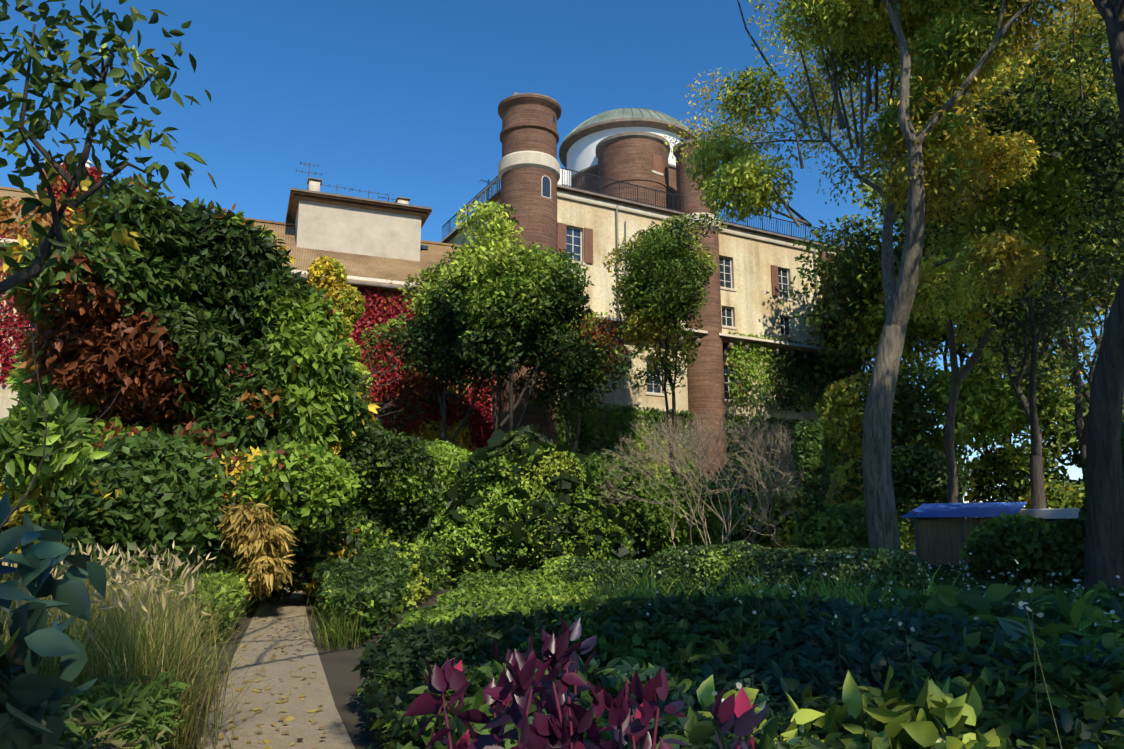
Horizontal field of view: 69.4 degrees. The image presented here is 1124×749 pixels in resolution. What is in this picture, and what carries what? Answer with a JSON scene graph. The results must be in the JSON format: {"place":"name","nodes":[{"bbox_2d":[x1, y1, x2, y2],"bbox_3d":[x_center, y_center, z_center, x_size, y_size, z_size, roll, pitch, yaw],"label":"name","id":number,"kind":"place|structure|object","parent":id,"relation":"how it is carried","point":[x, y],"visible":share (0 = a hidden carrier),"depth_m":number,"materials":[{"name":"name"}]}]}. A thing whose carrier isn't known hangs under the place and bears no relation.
{"place":"outdoors","nodes":[
{"label":"outdoors","id":0,"kind":"place"},
{"bbox_2d":[0,173,422,459],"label":"ivy","id":1,"kind":"object","parent":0,"point":[169,318],"depth_m":21.56,"materials":[{"name":"green plant"}]},
{"bbox_2d":[29,314,396,433],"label":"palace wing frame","id":2,"kind":"object","parent":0,"point":[377,402],"depth_m":41.57,"materials":[{"name":"red plant"}]},
{"bbox_2d":[198,588,354,748],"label":"gravel path","id":3,"kind":"structure","parent":0,"point":[316,691],"depth_m":8.83,"materials":[{"name":"beige gravel"}]},
{"bbox_2d":[205,592,327,748],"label":"fallen leaves","id":4,"kind":"object","parent":3,"relation":"on","point":[267,741],"visible":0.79,"depth_m":8.84,"materials":[{"name":"yellow plant"}]},
{"bbox_2d":[70,549,915,748],"bbox_3d":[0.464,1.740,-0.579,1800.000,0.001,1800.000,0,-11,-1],"label":"ground","id":5,"kind":"structure","parent":0,"point":[344,682],"depth_m":10.51,"materials":[{"name":"soil"}]},
{"bbox_2d":[0,392,110,562],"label":"yellow shrub","id":6,"kind":"object","parent":5,"relation":"on","point":[19,445],"visible":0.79,"depth_m":7.96,"materials":[{"name":"green plant"}]},
{"bbox_2d":[0,323,122,748],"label":"leaf shrub","id":7,"kind":"object","parent":5,"relation":"on","point":[30,696],"depth_m":3.13,"materials":[{"name":"green plant"}]},
{"bbox_2d":[0,15,161,293],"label":"tree","id":8,"kind":"object","parent":5,"relation":"on","point":[35,268],"visible":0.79,"depth_m":4.53,"materials":[{"name":"brown wood"}]},
{"bbox_2d":[0,0,216,279],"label":"tree leaves","id":9,"kind":"object","parent":8,"relation":"attached to","point":[38,128],"visible":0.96,"depth_m":4.65,"materials":[{"name":"green plant"}]},
{"bbox_2d":[35,667,191,748],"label":"shrub","id":10,"kind":"object","parent":5,"relation":"on","point":[121,703],"visible":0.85,"depth_m":5.01,"materials":[{"name":"green plant"}]},
{"bbox_2d":[0,427,228,613],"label":"shrubs","id":11,"kind":"object","parent":5,"relation":"on","point":[142,490],"visible":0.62,"depth_m":13.86,"materials":[{"name":"green plant"}]},
{"bbox_2d":[0,552,307,748],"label":"grass tufts","id":12,"kind":"object","parent":5,"relation":"on","point":[124,641],"visible":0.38,"depth_m":6.85,"materials":[{"name":"green plant"}]},
{"bbox_2d":[0,539,226,640],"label":"grass seed heads","id":13,"kind":"object","parent":12,"relation":"on","point":[138,578],"depth_m":8.21,"materials":[{"name":"beige plant"}]},
{"bbox_2d":[32,437,364,603],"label":"shrubs","id":14,"kind":"object","parent":5,"relation":"on","point":[293,485],"visible":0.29,"depth_m":17.10,"materials":[{"name":"green plant"}]},
{"bbox_2d":[0,160,427,429],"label":"roof edge","id":15,"kind":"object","parent":5,"relation":"on","point":[313,185],"depth_m":42.74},
{"bbox_2d":[0,177,431,290],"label":"roof trim","id":16,"kind":"structure","parent":15,"relation":"attached to","point":[296,195],"depth_m":45.71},
{"bbox_2d":[0,186,469,286],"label":"building wall","id":17,"kind":"structure","parent":15,"relation":"attached to","point":[367,266],"depth_m":44.54,"materials":[{"name":"beige paint"}]},
{"bbox_2d":[295,199,420,261],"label":"building wall","id":18,"kind":"structure","parent":15,"relation":"attached to","point":[346,229],"depth_m":45.77,"materials":[{"name":"white paint"}]},
{"bbox_2d":[0,251,496,447],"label":"building wall","id":19,"kind":"structure","parent":5,"relation":"on","point":[6,395],"depth_m":36.20,"materials":[{"name":"plant"}]},
{"bbox_2d":[0,196,86,385],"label":"red creeper","id":20,"kind":"object","parent":19,"relation":"attached to","point":[19,335],"visible":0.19,"depth_m":36.26,"materials":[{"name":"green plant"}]},
{"bbox_2d":[38,162,102,212],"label":"red leaves","id":21,"kind":"object","parent":19,"relation":"attached to","point":[62,186],"visible":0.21,"depth_m":41.64,"materials":[{"name":"red plant"}]},
{"bbox_2d":[132,272,496,475],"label":"red creeper","id":22,"kind":"object","parent":19,"relation":"attached to","point":[453,421],"visible":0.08,"depth_m":42.16,"materials":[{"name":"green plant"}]},
{"bbox_2d":[108,539,451,643],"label":"shrubs","id":23,"kind":"object","parent":5,"relation":"on","point":[387,579],"visible":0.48,"depth_m":14.74,"materials":[{"name":"green plant"}]},
{"bbox_2d":[217,500,300,600],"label":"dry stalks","id":24,"kind":"object","parent":23,"relation":"on","point":[265,537],"visible":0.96,"depth_m":15.75,"materials":[{"name":"yellow plant"}]},
{"bbox_2d":[295,590,378,654],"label":"grass tufts","id":25,"kind":"object","parent":5,"relation":"on","point":[340,635],"depth_m":12.18,"materials":[{"name":"green plant"}]},
{"bbox_2d":[306,256,383,461],"bbox_3d":[-9.941,1.474,35.741,4.301,13.770,3.750,0,-11,-1],"label":"climbing vine","id":26,"kind":"object","parent":5,"relation":"on","point":[331,270],"depth_m":35.99,"materials":[{"name":"yellow plant"}]},
{"bbox_2d":[317,428,443,548],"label":"shrubs","id":27,"kind":"object","parent":5,"relation":"on","point":[394,497],"visible":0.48,"depth_m":24.23,"materials":[{"name":"green plant"}]},
{"bbox_2d":[286,564,485,589],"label":"bed path","id":28,"kind":"structure","parent":5,"relation":"on","point":[452,579],"depth_m":23.10,"materials":[{"name":"green plant"}]},
{"bbox_2d":[369,438,471,547],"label":"shrubs","id":29,"kind":"object","parent":5,"relation":"on","point":[447,457],"visible":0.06,"depth_m":28.43,"materials":[{"name":"green plant"}]},
{"bbox_2d":[359,199,632,452],"bbox_3d":[-2.266,0.761,36.716,11.122,15.660,11.078,9,-14,-39],"label":"tree","id":30,"kind":"object","parent":5,"relation":"on","point":[550,299],"depth_m":34.46,"materials":[{"name":"green plant"}]},
{"bbox_2d":[351,566,696,748],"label":"bed","id":31,"kind":"object","parent":5,"relation":"on","point":[467,624],"visible":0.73,"depth_m":8.25,"materials":[{"name":"green plant"}]},
{"bbox_2d":[411,424,636,588],"bbox_3d":[-1.215,3.986,24.334,7.090,5.108,4.011,0,-11,-1],"label":"bright shrub","id":32,"kind":"object","parent":5,"relation":"on","point":[455,500],"depth_m":23.45,"materials":[{"name":"green plant"}]},
{"bbox_2d":[396,654,698,748],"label":"plant","id":33,"kind":"object","parent":5,"relation":"on","point":[610,678],"visible":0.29,"depth_m":4.75,"materials":[{"name":"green plant"}]},
{"bbox_2d":[403,616,769,748],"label":"purple plant","id":34,"kind":"object","parent":5,"relation":"on","point":[738,716],"depth_m":2.67,"materials":[{"name":"purple plant"}]},
{"bbox_2d":[541,555,649,590],"bbox_3d":[0.967,5.502,20.289,3.055,1.928,1.477,-2,-11,10],"label":"hedge","id":35,"kind":"object","parent":5,"relation":"on","point":[572,562],"depth_m":19.82,"materials":[{"name":"green plant"}]},
{"bbox_2d":[448,197,831,504],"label":"building facade","id":36,"kind":"structure","parent":5,"relation":"on","point":[756,306],"depth_m":51.24,"materials":[{"name":"beige paint"}]},
{"bbox_2d":[456,178,794,477],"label":"windows","id":37,"kind":"structure","parent":36,"relation":"attached to","point":[485,190],"depth_m":50.71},
{"bbox_2d":[557,153,805,454],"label":"window shutters","id":38,"kind":"object","parent":36,"relation":"attached to","point":[588,232],"visible":0.31,"depth_m":50.52,"materials":[{"name":"brown wood"}]},
{"bbox_2d":[616,203,827,459],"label":"drainpipe","id":39,"kind":"object","parent":36,"relation":"attached to","point":[814,252],"visible":0.31,"depth_m":48.08,"materials":[{"name":"beige metal"}]},
{"bbox_2d":[725,332,857,415],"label":"climbing ivy","id":40,"kind":"object","parent":36,"relation":"attached to","point":[774,366],"visible":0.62,"depth_m":51.27,"materials":[{"name":"green plant"}]},
{"bbox_2d":[442,95,861,511],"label":"observatory","id":41,"kind":"structure","parent":5,"relation":"on","point":[528,124],"depth_m":48.54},
{"bbox_2d":[561,107,691,143],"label":"dome roof","id":42,"kind":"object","parent":41,"relation":"attached to","point":[631,112],"visible":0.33,"depth_m":55.43,"materials":[{"name":"grey metal"}]},
{"bbox_2d":[440,92,861,371],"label":"trim","id":43,"kind":"structure","parent":41,"relation":"attached to","point":[569,141],"depth_m":52.75,"materials":[{"name":"white paint"}]},
{"bbox_2d":[601,211,726,476],"bbox_3d":[4.795,0.320,39.306,6.114,17.355,5.947,10,-14,-43],"label":"slim tree","id":44,"kind":"object","parent":5,"relation":"on","point":[672,255],"depth_m":39.19,"materials":[{"name":"green plant"}]},
{"bbox_2d":[583,448,745,559],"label":"shrubs behind hedge","id":45,"kind":"object","parent":5,"relation":"on","point":[647,528],"visible":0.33,"depth_m":26.50,"materials":[{"name":"green plant"}]},
{"bbox_2d":[555,400,858,541],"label":"green climber base","id":46,"kind":"object","parent":5,"relation":"on","point":[588,431],"visible":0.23,"depth_m":46.31,"materials":[{"name":"green plant"}]},
{"bbox_2d":[594,410,839,547],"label":"bare shrub twigs","id":47,"kind":"object","parent":5,"relation":"on","point":[759,442],"visible":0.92,"depth_m":24.06,"materials":[{"name":"brown plant"}]},
{"bbox_2d":[725,540,748,545],"bbox_3d":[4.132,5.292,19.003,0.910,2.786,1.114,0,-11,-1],"label":"hedge ball","id":48,"kind":"object","parent":5,"relation":"on","point":[741,541],"visible":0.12,"depth_m":19.00,"materials":[{"name":"green plant"}]},
{"bbox_2d":[646,543,933,594],"bbox_3d":[4.925,5.135,18.117,6.268,2.673,1.713,-6,-12,28],"label":"hedge","id":49,"kind":"object","parent":5,"relation":"on","point":[743,556],"depth_m":17.64,"materials":[{"name":"green plant"}]},
{"bbox_2d":[555,561,1036,612],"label":"strap leaf clumps","id":50,"kind":"object","parent":5,"relation":"on","point":[643,592],"visible":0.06,"depth_m":11.94,"materials":[{"name":"green plant"}]},
{"bbox_2d":[632,444,970,558],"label":"shrubs","id":51,"kind":"object","parent":5,"relation":"on","point":[919,475],"visible":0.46,"depth_m":31.88,"materials":[{"name":"green plant"}]},
{"bbox_2d":[790,420,830,550],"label":"ivy leaves","id":52,"kind":"object","parent":5,"relation":"on","point":[804,431],"visible":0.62,"depth_m":21.06,"materials":[{"name":"green plant"}]},
{"bbox_2d":[587,584,1052,598],"bbox_3d":[5.390,3.913,12.887,9.768,0.840,8.286,0,-11,-1],"label":"ground cover","id":53,"kind":"object","parent":5,"relation":"on","point":[600,589],"depth_m":15.97,"materials":[{"name":"green plant"}]},
{"bbox_2d":[788,499,900,550],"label":"shrubs","id":54,"kind":"object","parent":5,"relation":"on","point":[845,524],"visible":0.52,"depth_m":20.59,"materials":[{"name":"green plant"}]},
{"bbox_2d":[696,665,1011,748],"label":"leafy plants","id":55,"kind":"object","parent":5,"relation":"on","point":[893,715],"visible":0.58,"depth_m":4.40,"materials":[{"name":"green plant"}]},
{"bbox_2d":[590,580,1123,748],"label":"bed","id":56,"kind":"object","parent":5,"relation":"on","point":[794,656],"visible":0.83,"depth_m":5.78,"materials":[{"name":"green plant"}]},
{"bbox_2d":[626,546,1123,748],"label":"bed herb","id":57,"kind":"object","parent":5,"relation":"on","point":[964,603],"depth_m":5.72,"materials":[{"name":"green plant"}]},
{"bbox_2d":[663,0,1100,550],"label":"tree","id":58,"kind":"object","parent":5,"relation":"on","point":[967,30],"depth_m":20.62,"materials":[{"name":"green plant"}]},
{"bbox_2d":[833,170,972,503],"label":"tree","id":59,"kind":"object","parent":5,"relation":"on","point":[845,217],"depth_m":60.01,"materials":[{"name":"green plant"}]},
{"bbox_2d":[780,217,1094,491],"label":"tree","id":60,"kind":"object","parent":5,"relation":"on","point":[860,307],"depth_m":50.33,"materials":[{"name":"green plant"}]},
{"bbox_2d":[893,183,1021,501],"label":"tree","id":61,"kind":"object","parent":5,"relation":"on","point":[943,328],"depth_m":47.64,"materials":[{"name":"green plant"}]},
{"bbox_2d":[913,517,1005,565],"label":"shed posts","id":62,"kind":"object","parent":5,"relation":"on","point":[917,537],"visible":0.26,"depth_m":24.61,"materials":[{"name":"brown wood"}]},
{"bbox_2d":[802,560,1119,609],"bbox_3d":[9.460,4.926,18.939,9.168,0.920,13.079,0,-11,-1],"label":"bed","id":63,"kind":"object","parent":5,"relation":"on","point":[947,579],"depth_m":18.51,"materials":[{"name":"green plant"}]},
{"bbox_2d":[915,511,1017,567],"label":"shed walls","id":64,"kind":"structure","parent":5,"relation":"on","point":[939,543],"depth_m":24.30,"materials":[{"name":"wood"}]},
{"bbox_2d":[902,502,1026,517],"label":"blue shed roof","id":65,"kind":"structure","parent":64,"relation":"on","point":[962,510],"depth_m":24.94,"materials":[{"name":"blue metal"}]},
{"bbox_2d":[814,345,1123,525],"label":"trees","id":66,"kind":"object","parent":5,"relation":"on","point":[988,407],"visible":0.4,"depth_m":36.51,"materials":[{"name":"green plant"}]},
{"bbox_2d":[856,38,1123,383],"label":"tree","id":67,"kind":"object","parent":5,"relation":"on","point":[869,205],"depth_m":47.31,"materials":[{"name":"green plant"}]},
{"bbox_2d":[869,581,1123,745],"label":"broadleaf plant","id":68,"kind":"object","parent":5,"relation":"on","point":[1062,614],"visible":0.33,"depth_m":7.23,"materials":[{"name":"green plant"}]},
{"bbox_2d":[875,71,1123,508],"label":"tree","id":69,"kind":"object","parent":5,"relation":"on","point":[1031,199],"depth_m":24.44,"materials":[{"name":"green plant"}]},
{"bbox_2d":[894,131,1123,491],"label":"tree","id":70,"kind":"object","parent":5,"relation":"on","point":[1116,277],"depth_m":31.90,"materials":[{"name":"green plant"}]},
{"bbox_2d":[894,0,1123,533],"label":"tree","id":71,"kind":"object","parent":5,"relation":"on","point":[1084,27],"depth_m":28.78,"materials":[{"name":"green plant"}]},
{"bbox_2d":[914,1,1123,401],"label":"tree","id":72,"kind":"object","parent":5,"relation":"on","point":[1096,326],"depth_m":37.51,"materials":[{"name":"green plant"}]},
{"bbox_2d":[934,617,1123,699],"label":"leaves","id":73,"kind":"object","parent":5,"relation":"on","point":[1014,629],"visible":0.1,"depth_m":5.93,"materials":[{"name":"green plant"}]},
{"bbox_2d":[960,421,1123,584],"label":"shrubs","id":74,"kind":"object","parent":5,"relation":"on","point":[1032,544],"visible":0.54,"depth_m":19.34,"materials":[{"name":"green plant"}]},
{"bbox_2d":[1019,508,1079,518],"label":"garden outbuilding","id":75,"kind":"structure","parent":5,"relation":"on","point":[1063,513],"depth_m":24.36,"materials":[{"name":"white paint"}]},
{"bbox_2d":[1065,0,1123,590],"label":"tree","id":76,"kind":"object","parent":5,"relation":"on","point":[1103,546],"depth_m":16.27,"materials":[{"name":"brown plant"}]},
{"bbox_2d":[0,0,1119,506],"label":"sky","id":77,"kind":"structure","parent":0,"point":[394,98],"materials":[{"name":"blue"}]},
{"bbox_2d":[1021,518,1080,563],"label":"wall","id":78,"kind":"structure","parent":0,"point":[1046,520],"depth_m":24.34,"materials":[{"name":"grey concrete"}]}
]}

